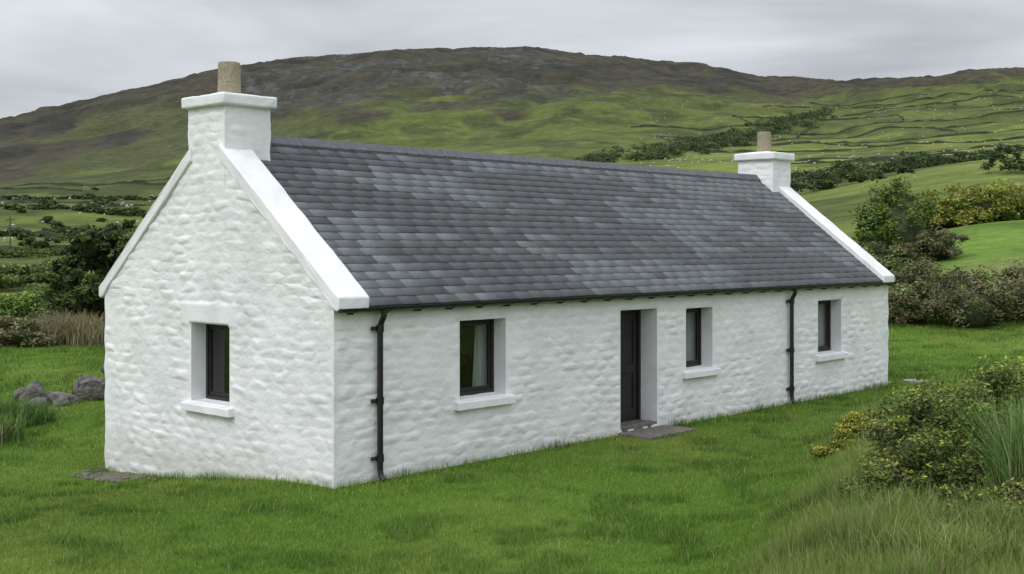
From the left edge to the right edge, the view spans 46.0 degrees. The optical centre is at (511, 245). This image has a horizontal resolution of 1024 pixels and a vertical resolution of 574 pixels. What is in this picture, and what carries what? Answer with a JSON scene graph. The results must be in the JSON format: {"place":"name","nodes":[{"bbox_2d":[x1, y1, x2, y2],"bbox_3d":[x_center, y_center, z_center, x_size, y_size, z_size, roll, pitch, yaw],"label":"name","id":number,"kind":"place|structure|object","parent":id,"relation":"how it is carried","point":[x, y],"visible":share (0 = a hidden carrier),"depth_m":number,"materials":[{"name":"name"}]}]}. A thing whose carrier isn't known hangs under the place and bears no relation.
{"place":"outdoors","nodes":[
{"label":"outdoors","id":0,"kind":"place"},
{"bbox_2d":[0,394,68,444],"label":"tall grass","id":1,"kind":"structure","parent":0,"point":[15,419],"depth_m":24.49,"materials":[{"name":"green plant"}]},
{"bbox_2d":[70,466,156,482],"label":"gravel","id":2,"kind":"structure","parent":0,"point":[104,477],"depth_m":19.51,"materials":[{"name":"grey gravel"}]},
{"bbox_2d":[472,324,486,386],"bbox_3d":[-0.508,1.710,18.880,0.062,1.280,0.345,0,0,43],"label":"window curtain","id":3,"kind":"object","parent":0,"point":[479,373],"depth_m":18.87,"materials":[{"name":"white fabric"}]},
{"bbox_2d":[0,46,1023,573],"bbox_3d":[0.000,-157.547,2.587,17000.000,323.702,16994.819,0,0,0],"label":"terrain","id":4,"kind":"structure","parent":0,"point":[538,102],"depth_m":869.89,"materials":[{"name":"green plant"}]},
{"bbox_2d":[5,216,14,248],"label":"telegraph pole","id":5,"kind":"object","parent":4,"relation":"on","point":[10,219],"visible":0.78,"depth_m":229.92,"materials":[{"name":"wood"}]},
{"bbox_2d":[0,314,56,348],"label":"heather hedge","id":6,"kind":"object","parent":4,"relation":"on","point":[18,333],"visible":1,"depth_m":38.59,"materials":[{"name":"green plant"}]},
{"bbox_2d":[0,278,104,323],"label":"fuchsia hedge","id":7,"kind":"object","parent":4,"relation":"on","point":[21,304],"visible":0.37,"depth_m":43.50,"materials":[{"name":"green plant"}]},
{"bbox_2d":[1,306,104,346],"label":"reed bed","id":8,"kind":"object","parent":4,"relation":"on","point":[84,330],"visible":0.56,"depth_m":39.58,"materials":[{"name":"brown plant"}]},
{"bbox_2d":[0,246,115,288],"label":"hedgerow","id":9,"kind":"object","parent":4,"relation":"on","point":[16,275],"visible":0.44,"depth_m":84.93,"materials":[{"name":"green plant"}]},
{"bbox_2d":[13,364,104,408],"bbox_3d":[-10.021,3.249,28.002,2.693,1.084,1.888,0,0,-33],"label":"boulder pile","id":10,"kind":"object","parent":4,"relation":"on","point":[90,386],"visible":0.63,"depth_m":27.44,"materials":[{"name":"stone"}]},
{"bbox_2d":[41,249,113,317],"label":"hawthorn tree","id":11,"kind":"object","parent":4,"relation":"on","point":[69,260],"visible":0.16,"depth_m":43.14,"materials":[{"name":"green plant"}]},
{"bbox_2d":[47,218,136,317],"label":"hawthorn tree","id":12,"kind":"object","parent":4,"relation":"on","point":[91,247],"visible":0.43,"depth_m":42.35,"materials":[{"name":"green plant"}]},
{"bbox_2d":[104,136,333,488],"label":"gable wall","id":13,"kind":"structure","parent":4,"relation":"on","point":[211,248],"depth_m":18.10,"materials":[{"name":"white paint"}]},
{"bbox_2d":[188,105,224,154],"bbox_3d":[-4.647,-1.709,18.314,1.003,0.841,0.031,0,0,42],"label":"chimney face","id":14,"kind":"object","parent":13,"relation":"on","point":[208,122],"visible":1,"depth_m":18.30},
{"bbox_2d":[181,92,276,109],"bbox_3d":[-4.366,-2.194,18.617,1.174,0.198,1.007,0,0,43],"label":"chimney cap","id":15,"kind":"object","parent":14,"relation":"on","point":[227,98],"visible":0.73,"depth_m":18.22,"materials":[{"name":"white paint"}]},
{"bbox_2d":[218,61,240,93],"bbox_3d":[-4.365,-2.558,18.617,0.354,0.535,0.354,0,0,43],"label":"chimney pot","id":16,"kind":"object","parent":15,"relation":"on","point":[229,76],"visible":0.78,"depth_m":18.47,"materials":[{"name":"beige ceramic"}]},
{"bbox_2d":[181,398,234,417],"bbox_3d":[-4.527,2.458,18.329,1.301,0.164,0.377,0,0,43],"label":"gable window sill","id":17,"kind":"structure","parent":13,"relation":"attached to","point":[211,409],"depth_m":18.20,"materials":[{"name":"white paint"}]},
{"bbox_2d":[191,323,229,405],"bbox_3d":[-4.447,1.790,18.413,1.036,1.200,0.380,0,0,43],"label":"gable window reveal","id":18,"kind":"object","parent":13,"relation":"attached to","point":[198,360],"visible":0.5,"depth_m":18.71,"materials":[{"name":"white paint"}]},
{"bbox_2d":[206,324,229,401],"bbox_3d":[-4.376,1.790,18.490,1.032,1.196,0.070,0,0,43],"label":"gable window frame","id":19,"kind":"object","parent":13,"relation":"in","point":[214,397],"visible":0.36,"depth_m":18.79,"materials":[{"name":"black wood"}]},
{"bbox_2d":[209,326,229,397],"bbox_3d":[-4.372,1.785,18.494,0.918,1.072,0.044,0,0,43],"label":"gable window sash","id":20,"kind":"object","parent":19,"relation":"in","point":[211,391],"visible":0.57,"depth_m":18.76,"materials":[{"name":"black wood"}]},
{"bbox_2d":[213,329,229,393],"bbox_3d":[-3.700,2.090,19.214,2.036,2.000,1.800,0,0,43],"label":"window pane","id":21,"kind":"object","parent":13,"relation":"attached to","point":[221,360],"depth_m":19.61,"materials":[{"name":"glass"}]},
{"bbox_2d":[99,143,368,311],"bbox_3d":[-4.485,-0.319,18.492,6.455,2.420,0.571,0,0,43],"label":"gable coping","id":22,"kind":"object","parent":13,"relation":"attached to","point":[321,263],"visible":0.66,"depth_m":17.28,"materials":[{"name":"white paint"}]},
{"bbox_2d":[225,105,270,160],"bbox_3d":[-4.007,-1.480,18.283,0.026,1.300,0.834,0,0,43],"label":"chimney side","id":23,"kind":"object","parent":13,"relation":"attached to","point":[247,128],"visible":0.65,"depth_m":18.30,"materials":[{"name":"white paint"}]},
{"bbox_2d":[0,106,1023,250],"bbox_3d":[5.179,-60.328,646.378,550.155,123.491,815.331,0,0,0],"label":"distant trees","id":24,"kind":"object","parent":4,"relation":"on","point":[826,178],"visible":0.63,"depth_m":395.84,"materials":[{"name":"green plant"}]},
{"bbox_2d":[0,81,1023,251],"bbox_3d":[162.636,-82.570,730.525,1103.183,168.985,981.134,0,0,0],"label":"field walls","id":25,"kind":"structure","parent":4,"relation":"on","point":[145,182],"depth_m":731.71,"materials":[{"name":"grey stone"}]},
{"bbox_2d":[1,92,1023,240],"bbox_3d":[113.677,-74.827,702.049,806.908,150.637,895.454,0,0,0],"label":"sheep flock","id":26,"kind":"object","parent":4,"relation":"on","point":[640,163],"visible":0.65,"depth_m":631.11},
{"bbox_2d":[334,282,888,488],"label":"front wall","id":27,"kind":"structure","parent":4,"relation":"on","point":[562,371],"depth_m":19.68,"materials":[{"name":"white paint"}]},
{"bbox_2d":[371,310,386,481],"bbox_3d":[-1.828,2.085,16.680,0.182,2.390,0.174,0,0,43],"label":"downpipe","id":28,"kind":"object","parent":27,"relation":"attached to","point":[378,458],"visible":1,"depth_m":16.69,"materials":[{"name":"black metal"}]},
{"bbox_2d":[460,325,473,387],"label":"window pane","id":29,"kind":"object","parent":27,"relation":"attached to","point":[466,347],"depth_m":20.00,"materials":[{"name":"glass"}]},
{"bbox_2d":[460,319,493,395],"bbox_3d":[-0.646,1.710,18.533,0.070,1.176,0.996,0,0,43],"label":"window frame","id":30,"kind":"object","parent":27,"relation":"in","point":[474,392],"visible":0.33,"depth_m":18.84,"materials":[{"name":"black wood"}]},
{"bbox_2d":[460,321,490,391],"bbox_3d":[-0.650,1.705,18.537,0.044,1.052,0.882,0,0,43],"label":"window sash","id":31,"kind":"object","parent":30,"relation":"in","point":[488,385],"depth_m":18.81,"materials":[{"name":"black wood"}]},
{"bbox_2d":[460,318,505,399],"bbox_3d":[-0.573,1.710,18.465,0.370,1.180,1.000,0,0,43],"label":"window reveal","id":32,"kind":"object","parent":27,"relation":"attached to","point":[499,355],"depth_m":18.78,"materials":[{"name":"white paint"}]},
{"bbox_2d":[454,392,515,410],"bbox_3d":[-0.490,2.367,18.386,0.368,0.166,1.263,0,0,43],"label":"window sill","id":33,"kind":"structure","parent":27,"relation":"attached to","point":[464,405],"depth_m":18.28,"materials":[{"name":"white paint"}]},
{"bbox_2d":[261,145,882,306],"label":"roof slates","id":34,"kind":"object","parent":27,"relation":"on","point":[396,229],"visible":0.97,"depth_m":21.25,"materials":[{"name":"grey stone"}]},
{"bbox_2d":[338,282,897,314],"bbox_3d":[3.296,0.890,22.171,0.231,0.090,16.506,0,0,43],"label":"gutter","id":35,"kind":"object","parent":27,"relation":"on","point":[512,302],"visible":1,"depth_m":19.92,"materials":[{"name":"black paint"}]},
{"bbox_2d":[620,309,640,419],"bbox_3d":[1.943,2.136,21.477,0.080,2.028,1.061,0,0,43],"label":"door frame","id":36,"kind":"object","parent":27,"relation":"in","point":[638,311],"visible":0.3,"depth_m":21.80,"materials":[{"name":"black wood"}]},
{"bbox_2d":[620,312,636,421],"bbox_3d":[1.928,2.167,21.490,0.050,1.945,0.919,0,0,43],"label":"door leaf","id":37,"kind":"object","parent":36,"relation":"in","point":[628,366],"visible":0.56,"depth_m":21.65,"materials":[{"name":"black wood"}]},
{"bbox_2d":[620,419,656,431],"bbox_3d":[2.071,3.257,21.357,0.470,0.226,1.057,0,0,43],"label":"door threshold","id":38,"kind":"object","parent":27,"relation":"attached to","point":[635,424],"depth_m":21.32,"materials":[{"name":"grey stone"}]},
{"bbox_2d":[641,308,656,420],"bbox_3d":[2.060,2.135,21.367,0.480,2.030,1.065,0,0,43],"label":"door reveal","id":39,"kind":"object","parent":27,"relation":"attached to","point":[648,364],"depth_m":21.71,"materials":[{"name":"white paint"}]},
{"bbox_2d":[686,308,700,366],"bbox_3d":[3.299,1.730,22.761,0.070,1.136,0.868,0,0,43],"label":"window frame","id":40,"kind":"object","parent":27,"relation":"in","point":[694,364],"visible":0.3,"depth_m":23.02,"materials":[{"name":"black wood"}]},
{"bbox_2d":[686,309,698,363],"bbox_3d":[3.296,1.725,22.765,0.044,1.012,0.754,0,0,43],"label":"window sash","id":41,"kind":"object","parent":40,"relation":"in","point":[697,339],"depth_m":22.99,"materials":[{"name":"black wood"}]},
{"bbox_2d":[695,312,695,359],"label":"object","id":42,"kind":"object","parent":27,"relation":"attached to","point":[695,335],"depth_m":23.75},
{"bbox_2d":[686,307,711,369],"bbox_3d":[3.372,1.730,22.693,0.370,1.140,0.872,0,0,43],"label":"window reveal","id":43,"kind":"object","parent":27,"relation":"attached to","point":[706,336],"depth_m":22.98,"materials":[{"name":"white paint"}]},
{"bbox_2d":[683,365,720,378],"bbox_3d":[3.458,2.367,22.615,0.364,0.163,1.137,0,0,43],"label":"window sill","id":44,"kind":"structure","parent":27,"relation":"attached to","point":[704,372],"depth_m":22.50,"materials":[{"name":"white paint"}]},
{"bbox_2d":[786,289,796,403],"bbox_3d":[5.771,2.085,24.822,0.182,2.390,0.174,0,0,43],"label":"downpipe","id":45,"kind":"object","parent":27,"relation":"attached to","point":[791,349],"visible":0.99,"depth_m":24.83,"materials":[{"name":"black metal"}]},
{"bbox_2d":[824,304,825,344],"bbox_3d":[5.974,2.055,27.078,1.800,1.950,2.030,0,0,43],"label":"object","id":46,"kind":"object","parent":27,"relation":"attached to","point":[825,325],"depth_m":27.39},
{"bbox_2d":[819,299,840,353],"bbox_3d":[6.771,1.755,26.334,0.370,1.150,1.030,0,0,43],"label":"window reveal","id":47,"kind":"object","parent":27,"relation":"attached to","point":[836,325],"depth_m":26.66,"materials":[{"name":"white paint"}]},
{"bbox_2d":[818,300,830,351],"bbox_3d":[6.698,1.755,26.403,0.071,1.146,1.026,0,0,43],"label":"window frame","id":48,"kind":"object","parent":47,"relation":"in","point":[825,349],"visible":0.33,"depth_m":26.72,"materials":[{"name":"black wood"}]},
{"bbox_2d":[818,302,828,348],"bbox_3d":[6.694,1.750,26.406,0.044,1.022,0.912,0,0,43],"label":"window sash","id":49,"kind":"object","parent":48,"relation":"in","point":[827,327],"depth_m":26.70,"materials":[{"name":"black wood"}]},
{"bbox_2d":[815,350,848,361],"bbox_3d":[6.856,2.398,26.256,0.366,0.163,1.298,0,0,43],"label":"window sill","id":50,"kind":"structure","parent":27,"relation":"attached to","point":[830,356],"depth_m":26.13,"materials":[{"name":"white paint"}]},
{"bbox_2d":[619,425,695,439],"bbox_3d":[2.551,3.292,20.978,0.710,0.155,1.365,0,0,43],"label":"door step","id":51,"kind":"object","parent":4,"relation":"on","point":[650,433],"depth_m":20.86,"materials":[{"name":"grey stone"}]},
{"bbox_2d":[809,408,900,458],"bbox_3d":[5.062,2.750,17.558,1.910,0.740,0.938,0,0,-32],"label":"gorse bush","id":52,"kind":"object","parent":4,"relation":"on","point":[845,435],"visible":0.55,"depth_m":17.32,"materials":[{"name":"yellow plant"}]},
{"bbox_2d":[844,173,940,251],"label":"hawthorn bush","id":53,"kind":"object","parent":4,"relation":"on","point":[893,218],"visible":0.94,"depth_m":68.07,"materials":[{"name":"green plant"}]},
{"bbox_2d":[860,225,969,268],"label":"rough hedge","id":54,"kind":"object","parent":4,"relation":"on","point":[931,243],"visible":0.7,"depth_m":60.59,"materials":[{"name":"green plant"}]},
{"bbox_2d":[903,379,926,382],"bbox_3d":[9.685,3.273,29.000,0.536,0.080,0.535,0,0,0],"label":"drain cover","id":55,"kind":"object","parent":4,"relation":"on","point":[911,380],"visible":0.39,"depth_m":28.91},
{"bbox_2d":[817,471,1023,573],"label":"tall grass","id":56,"kind":"structure","parent":4,"relation":"on","point":[953,541],"depth_m":10.31,"materials":[{"name":"green plant"}]},
{"bbox_2d":[839,353,1023,524],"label":"gorse bush","id":57,"kind":"object","parent":4,"relation":"on","point":[918,453],"visible":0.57,"depth_m":12.70,"materials":[{"name":"green plant"}]},
{"bbox_2d":[878,254,1023,328],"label":"heather hedge","id":58,"kind":"object","parent":4,"relation":"on","point":[970,302],"visible":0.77,"depth_m":41.34,"materials":[{"name":"green plant"}]},
{"bbox_2d":[916,387,1023,490],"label":"tall grass","id":59,"kind":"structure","parent":4,"relation":"on","point":[1006,462],"depth_m":11.65,"materials":[{"name":"green plant"}]},
{"bbox_2d":[918,178,1023,229],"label":"gorse bank","id":60,"kind":"structure","parent":4,"relation":"on","point":[989,203],"depth_m":79.59,"materials":[{"name":"yellow plant"}]},
{"bbox_2d":[0,316,1023,573],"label":"lawn grass","id":61,"kind":"structure","parent":0,"point":[830,536],"depth_m":14.55,"materials":[{"name":"green plant"}]},
{"bbox_2d":[0,0,1023,118],"label":"sky","id":62,"kind":"structure","parent":0,"point":[53,52],"materials":[{"name":"grey"}]},
{"bbox_2d":[686,312,694,360],"bbox_3d":[3.374,1.730,23.040,0.062,1.240,0.403,0,0,43],"label":"window curtain","id":63,"kind":"object","parent":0,"point":[690,335],"depth_m":23.06,"materials":[{"name":"white fabric"}]},
{"bbox_2d":[818,304,824,345],"bbox_3d":[6.768,1.755,26.676,0.062,1.250,0.575,0,0,43],"label":"window curtain","id":64,"kind":"object","parent":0,"point":[821,307],"depth_m":26.77,"materials":[{"name":"white fabric"}]},
{"bbox_3d":[6.279,-2.306,30.021,1.060,0.047,0.890,0,0,43],"label":"far chimney mortar cap","id":65,"kind":"object","parent":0,"visible":0},
{"bbox_2d":[757,132,770,151],"bbox_3d":[6.279,-2.558,30.021,0.354,0.535,0.354,0,0,43],"label":"chimney pot","id":66,"kind":"object","parent":65,"relation":"on","point":[763,141],"visible":0.88,"depth_m":29.88,"materials":[{"name":"ceramic"}]},
{"bbox_3d":[6.560,1.300,30.323,6.168,5.940,0.047,0,0,43],"label":"far gable wall","id":67,"kind":"object","parent":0,"visible":0},
{"bbox_2d":[779,186,894,282],"bbox_3d":[6.395,-0.319,30.148,6.446,2.424,0.574,0,0,43],"label":"gable coping","id":68,"kind":"object","parent":67,"relation":"attached to","point":[846,242],"visible":0.56,"depth_m":28.71,"materials":[{"name":"white paint"}]},
{"bbox_3d":[-1.293,2.520,26.419,0.052,3.500,16.438,0,0,43],"label":"rear wall","id":69,"kind":"object","parent":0,"visible":0},
{"bbox_3d":[0.957,-0.416,24.319,6.360,2.500,15.590,0,0,43],"label":"roof","id":70,"kind":"object","parent":69,"relation":"on","visible":0},
{"bbox_2d":[270,136,760,180],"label":"ridge tiles","id":71,"kind":"object","parent":70,"relation":"on","point":[337,145],"visible":0.77,"depth_m":22.68,"materials":[{"name":"stone"}]},
{"bbox_2d":[738,159,772,191],"bbox_3d":[5.997,-1.480,29.719,1.003,1.300,0.030,0,0,42],"label":"chimney face","id":72,"kind":"object","parent":70,"relation":"on","point":[762,170],"visible":0.4,"depth_m":29.61},
{"bbox_2d":[734,152,794,160],"bbox_3d":[6.280,-2.196,30.022,1.170,0.195,1.005,0,0,43],"label":"chimney cap","id":73,"kind":"object","parent":72,"relation":"on","point":[765,156],"visible":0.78,"depth_m":29.64,"materials":[{"name":"white paint"}]},
{"bbox_2d":[773,159,790,191],"bbox_3d":[6.636,-1.480,29.688,0.026,1.300,0.834,0,0,43],"label":"chimney side","id":74,"kind":"object","parent":70,"relation":"on","point":[781,174],"visible":0.62,"depth_m":29.67,"materials":[{"name":"white paint"}]}
]}

